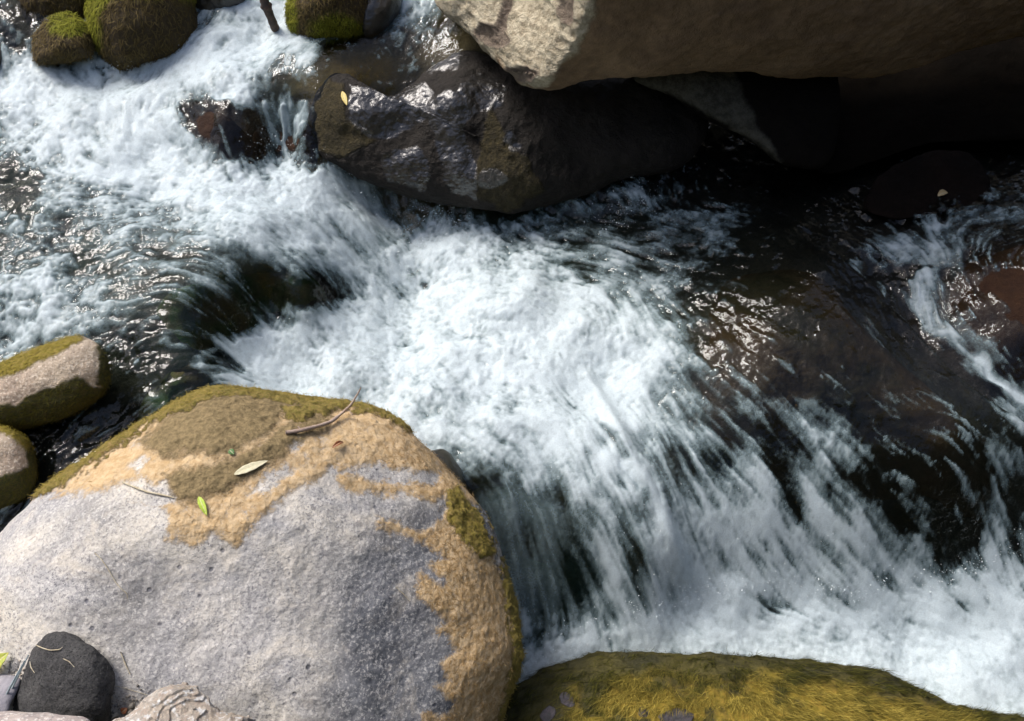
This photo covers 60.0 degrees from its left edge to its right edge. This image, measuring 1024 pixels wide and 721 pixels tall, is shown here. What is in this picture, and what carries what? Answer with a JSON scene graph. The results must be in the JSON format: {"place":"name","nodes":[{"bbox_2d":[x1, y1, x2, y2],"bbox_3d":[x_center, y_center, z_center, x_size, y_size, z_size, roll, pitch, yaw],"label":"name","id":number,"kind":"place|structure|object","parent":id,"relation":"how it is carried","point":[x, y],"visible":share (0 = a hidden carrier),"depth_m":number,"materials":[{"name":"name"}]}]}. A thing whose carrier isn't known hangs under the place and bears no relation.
{"place":"outdoors","nodes":[
{"label":"outdoors","id":0,"kind":"place"},
{"bbox_2d":[0,0,1023,716],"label":"stream water","id":1,"kind":"structure","parent":0,"point":[522,312],"depth_m":2.50,"materials":[{"name":"white liquid"}]},
{"bbox_2d":[4,20,1022,704],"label":"spray droplets","id":2,"kind":"object","parent":1,"relation":"on","point":[550,410],"visible":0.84,"depth_m":2.49,"materials":[{"name":"white liquid"}]},
{"bbox_2d":[0,0,1023,665],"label":"streambed","id":3,"kind":"structure","parent":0,"point":[762,194],"depth_m":2.57,"materials":[{"name":"black stone"}]},
{"bbox_2d":[0,0,16,68],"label":"rock","id":4,"kind":"object","parent":3,"relation":"on","point":[8,35],"visible":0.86,"depth_m":2.75,"materials":[{"name":"stone"}]},
{"bbox_2d":[0,424,37,510],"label":"mossy rock","id":5,"kind":"object","parent":3,"relation":"on","point":[18,470],"visible":1,"depth_m":2.14,"materials":[{"name":"beige stone"}]},
{"bbox_2d":[16,0,86,23],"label":"mossy rock","id":6,"kind":"object","parent":3,"relation":"on","point":[36,11],"visible":0.64,"depth_m":2.73,"materials":[{"name":"brown stone"}]},
{"bbox_2d":[0,333,112,432],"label":"mossy rock","id":7,"kind":"object","parent":3,"relation":"on","point":[63,377],"visible":0.96,"depth_m":2.16,"materials":[{"name":"beige stone"}]},
{"bbox_2d":[30,11,95,67],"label":"mossy rock","id":8,"kind":"object","parent":3,"relation":"on","point":[62,37],"visible":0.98,"depth_m":2.65,"materials":[{"name":"brown stone"}]},
{"bbox_2d":[83,0,201,71],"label":"mossy boulder","id":9,"kind":"object","parent":3,"relation":"on","point":[127,34],"visible":0.9,"depth_m":2.65,"materials":[{"name":"brown stone"}]},
{"bbox_2d":[137,362,213,421],"bbox_3d":[-0.872,0.149,2.370,0.273,0.294,0.118,-29,57,-20],"label":"rock","id":10,"kind":"object","parent":3,"relation":"on","point":[174,385],"visible":0.41,"depth_m":2.27,"materials":[{"name":"green stone"}]},
{"bbox_2d":[195,0,244,22],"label":"rock","id":11,"kind":"object","parent":3,"relation":"on","point":[211,5],"visible":0.52,"depth_m":2.75,"materials":[{"name":"stone"}]},
{"bbox_2d":[191,110,256,172],"bbox_3d":[-0.881,-0.608,2.710,0.226,0.309,0.126,22,55,17],"label":"rock","id":12,"kind":"object","parent":3,"relation":"on","point":[221,136],"visible":0.47,"depth_m":2.62,"materials":[{"name":"red stone"}]},
{"bbox_2d":[157,268,326,351],"bbox_3d":[-0.728,-0.092,2.540,0.508,0.414,0.183,-29,57,-21],"label":"rock","id":13,"kind":"object","parent":3,"relation":"on","point":[198,316],"visible":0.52,"depth_m":2.42,"materials":[{"name":"green stone"}]},
{"bbox_2d":[0,383,527,720],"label":"algae crusted boulder","id":14,"kind":"object","parent":3,"relation":"on","point":[268,590],"visible":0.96,"depth_m":1.83,"materials":[{"name":"grey stone"}]},
{"bbox_2d":[0,674,19,710],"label":"stone","id":15,"kind":"object","parent":14,"relation":"on","point":[8,698],"visible":0.85,"depth_m":1.69,"materials":[{"name":"grey stone"}]},
{"bbox_2d":[0,653,7,667],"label":"leaf","id":16,"kind":"object","parent":15,"relation":"on","point":[3,656],"visible":1,"depth_m":1.72,"materials":[{"name":"yellow plant"}]},
{"bbox_2d":[9,659,19,673],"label":"pebble","id":17,"kind":"object","parent":14,"relation":"on","point":[14,664],"visible":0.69,"depth_m":1.72,"materials":[{"name":"grey stone"}]},
{"bbox_2d":[0,711,89,720],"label":"stone","id":18,"kind":"object","parent":14,"relation":"on","point":[21,716],"visible":1,"depth_m":1.53,"materials":[{"name":"stone"}]},
{"bbox_2d":[13,631,114,720],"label":"stone","id":19,"kind":"object","parent":14,"relation":"on","point":[55,683],"visible":0.92,"depth_m":1.66,"materials":[{"name":"black stone"}]},
{"bbox_2d":[6,660,24,694],"bbox_3d":[-0.951,0.623,1.682,0.004,0.077,0.102,30,58,21],"label":"cobweb strand","id":20,"kind":"object","parent":19,"relation":"attached to","point":[10,686],"visible":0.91,"depth_m":1.68},
{"bbox_2d":[11,655,28,688],"bbox_3d":[-0.949,0.617,1.694,0.004,0.051,0.102,18,54,14],"label":"cobweb strand","id":21,"kind":"object","parent":19,"relation":"attached to","point":[12,687],"visible":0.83,"depth_m":1.69},
{"bbox_2d":[0,647,143,720],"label":"grit","id":22,"kind":"object","parent":14,"relation":"on","point":[131,707],"visible":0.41,"depth_m":1.70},
{"bbox_2d":[95,553,127,598],"bbox_3d":[-0.786,0.422,1.743,0.006,0.043,0.106,-36,60,-25],"label":"dry stem","id":23,"kind":"object","parent":14,"relation":"on","point":[112,576],"visible":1,"depth_m":1.74,"materials":[{"name":"beige plant"}]},
{"bbox_2d":[120,708,126,713],"bbox_3d":[-0.744,0.671,1.698,0.013,0.010,0.012,0,52,0],"label":"bark chip","id":24,"kind":"object","parent":14,"relation":"on","point":[123,710],"visible":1,"depth_m":1.70,"materials":[{"name":"brown wood"}]},
{"bbox_2d":[120,652,129,673],"bbox_3d":[-0.749,0.585,1.715,0.004,0.023,0.042,-23,56,-17],"label":"dry stem","id":25,"kind":"object","parent":14,"relation":"on","point":[124,662],"visible":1,"depth_m":1.72,"materials":[{"name":"beige plant"}]},
{"bbox_2d":[122,481,173,497],"bbox_3d":[-0.748,0.268,1.816,0.130,0.019,0.011,17,54,13],"label":"dry stem","id":26,"kind":"object","parent":14,"relation":"on","point":[138,488],"visible":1,"depth_m":1.81,"materials":[{"name":"beige plant"}]},
{"bbox_2d":[112,682,255,720],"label":"stone","id":27,"kind":"object","parent":14,"relation":"on","point":[183,701],"visible":1,"depth_m":1.55,"materials":[{"name":"beige stone"}]},
{"bbox_2d":[198,497,206,514],"bbox_3d":[-0.624,0.294,1.791,0.014,0.012,0.043,-26,56,-19],"label":"leaf","id":28,"kind":"object","parent":14,"relation":"on","point":[202,504],"visible":1,"depth_m":1.79,"materials":[{"name":"plant"}]},
{"bbox_2d":[228,449,234,454],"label":"leaf","id":29,"kind":"object","parent":14,"relation":"on","point":[231,451],"visible":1,"depth_m":1.85,"materials":[{"name":"green plant"}]},
{"bbox_2d":[234,460,267,474],"bbox_3d":[-0.541,0.222,1.841,0.073,0.013,0.018,-28,57,-20],"label":"leaf","id":30,"kind":"object","parent":14,"relation":"on","point":[247,468],"visible":1,"depth_m":1.84,"materials":[{"name":"beige plant"}]},
{"bbox_2d":[285,387,360,434],"bbox_3d":[-0.415,0.132,1.983,0.195,0.093,0.027,-38,61,-26],"label":"twig","id":31,"kind":"object","parent":14,"relation":"on","point":[308,428],"visible":1,"depth_m":1.96,"materials":[{"name":"wood"}]},
{"bbox_2d":[332,441,343,447],"bbox_3d":[-0.381,0.185,1.945,0.010,0.018,0.031,35,60,24],"label":"leaf","id":32,"kind":"object","parent":14,"relation":"on","point":[337,443],"visible":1,"depth_m":1.94,"materials":[{"name":"brown plant"}]},
{"bbox_2d":[260,0,278,31],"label":"branch","id":33,"kind":"object","parent":3,"relation":"on","point":[266,6],"visible":0.65,"depth_m":2.70,"materials":[{"name":"brown plant"}]},
{"bbox_2d":[252,123,318,169],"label":"rock","id":34,"kind":"object","parent":3,"relation":"on","point":[307,156],"visible":0.42,"depth_m":2.69,"materials":[{"name":"red stone"}]},
{"bbox_2d":[283,0,369,47],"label":"mossy boulder","id":35,"kind":"object","parent":3,"relation":"on","point":[321,23],"visible":0.96,"depth_m":2.67,"materials":[{"name":"green stone"}]},
{"bbox_2d":[362,0,402,38],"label":"rock","id":36,"kind":"object","parent":3,"relation":"on","point":[380,16],"visible":0.9,"depth_m":2.72,"materials":[{"name":"stone"}]},
{"bbox_2d":[431,449,468,491],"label":"rock","id":37,"kind":"object","parent":3,"relation":"on","point":[446,458],"visible":0.25,"depth_m":2.31,"materials":[{"name":"stone"}]},
{"bbox_2d":[310,50,708,213],"bbox_3d":[0.004,-0.717,2.793,1.230,0.458,0.505,0,52,0],"label":"wet boulder","id":38,"kind":"object","parent":3,"relation":"on","point":[472,129],"visible":0.9,"depth_m":2.64,"materials":[{"name":"stone"}]},
{"bbox_2d":[341,91,346,104],"bbox_3d":[-0.489,-0.766,2.591,0.016,0.018,0.047,-17,54,-13],"label":"leaf","id":39,"kind":"object","parent":38,"relation":"on","point":[344,96],"visible":1,"depth_m":2.59,"materials":[{"name":"yellow plant"}]},
{"bbox_2d":[472,487,564,562],"bbox_3d":[0.018,0.493,2.477,0.292,0.359,0.164,0,52,0],"label":"rock","id":40,"kind":"object","parent":3,"relation":"on","point":[537,517],"visible":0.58,"depth_m":2.39,"materials":[{"name":"grey stone"}]},
{"bbox_2d":[434,0,1023,90],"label":"overhanging boulder","id":41,"kind":"object","parent":3,"relation":"on","point":[548,45],"visible":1,"depth_m":2.34,"materials":[{"name":"stone"}]},
{"bbox_2d":[632,71,840,169],"bbox_3d":[0.716,-0.883,2.750,0.680,0.380,0.492,22,55,16],"label":"boulder","id":42,"kind":"object","parent":3,"relation":"on","point":[791,122],"visible":0.5,"depth_m":2.60,"materials":[{"name":"stone"}]},
{"bbox_2d":[503,646,1023,720],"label":"mossy boulder","id":43,"kind":"object","parent":3,"relation":"on","point":[639,686],"visible":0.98,"depth_m":2.17,"materials":[{"name":"stone"}]},
{"bbox_2d":[700,269,996,522],"bbox_3d":[0.935,0.120,2.604,0.917,0.545,0.732,0,52,0],"label":"boulder","id":44,"kind":"object","parent":3,"relation":"on","point":[788,345],"visible":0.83,"depth_m":2.41,"materials":[{"name":"stone"}]},
{"bbox_2d":[816,37,1023,173],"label":"boulder","id":45,"kind":"object","parent":3,"relation":"on","point":[976,94],"visible":0.58,"depth_m":2.81,"materials":[{"name":"stone"}]},
{"bbox_2d":[863,150,992,219],"bbox_3d":[1.258,-0.531,2.714,0.396,0.127,0.264,0,52,0],"label":"rock","id":46,"kind":"object","parent":3,"relation":"on","point":[912,187],"visible":0.98,"depth_m":2.68,"materials":[{"name":"brown stone"}]},
{"bbox_2d":[938,189,947,195],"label":"leaf","id":47,"kind":"object","parent":46,"relation":"on","point":[942,192],"visible":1,"depth_m":2.65,"materials":[{"name":"plant"}]},
{"bbox_2d":[949,244,1023,380],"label":"rock","id":48,"kind":"object","parent":3,"relation":"on","point":[987,291],"visible":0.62,"depth_m":2.43,"materials":[{"name":"red stone"}]}
]}

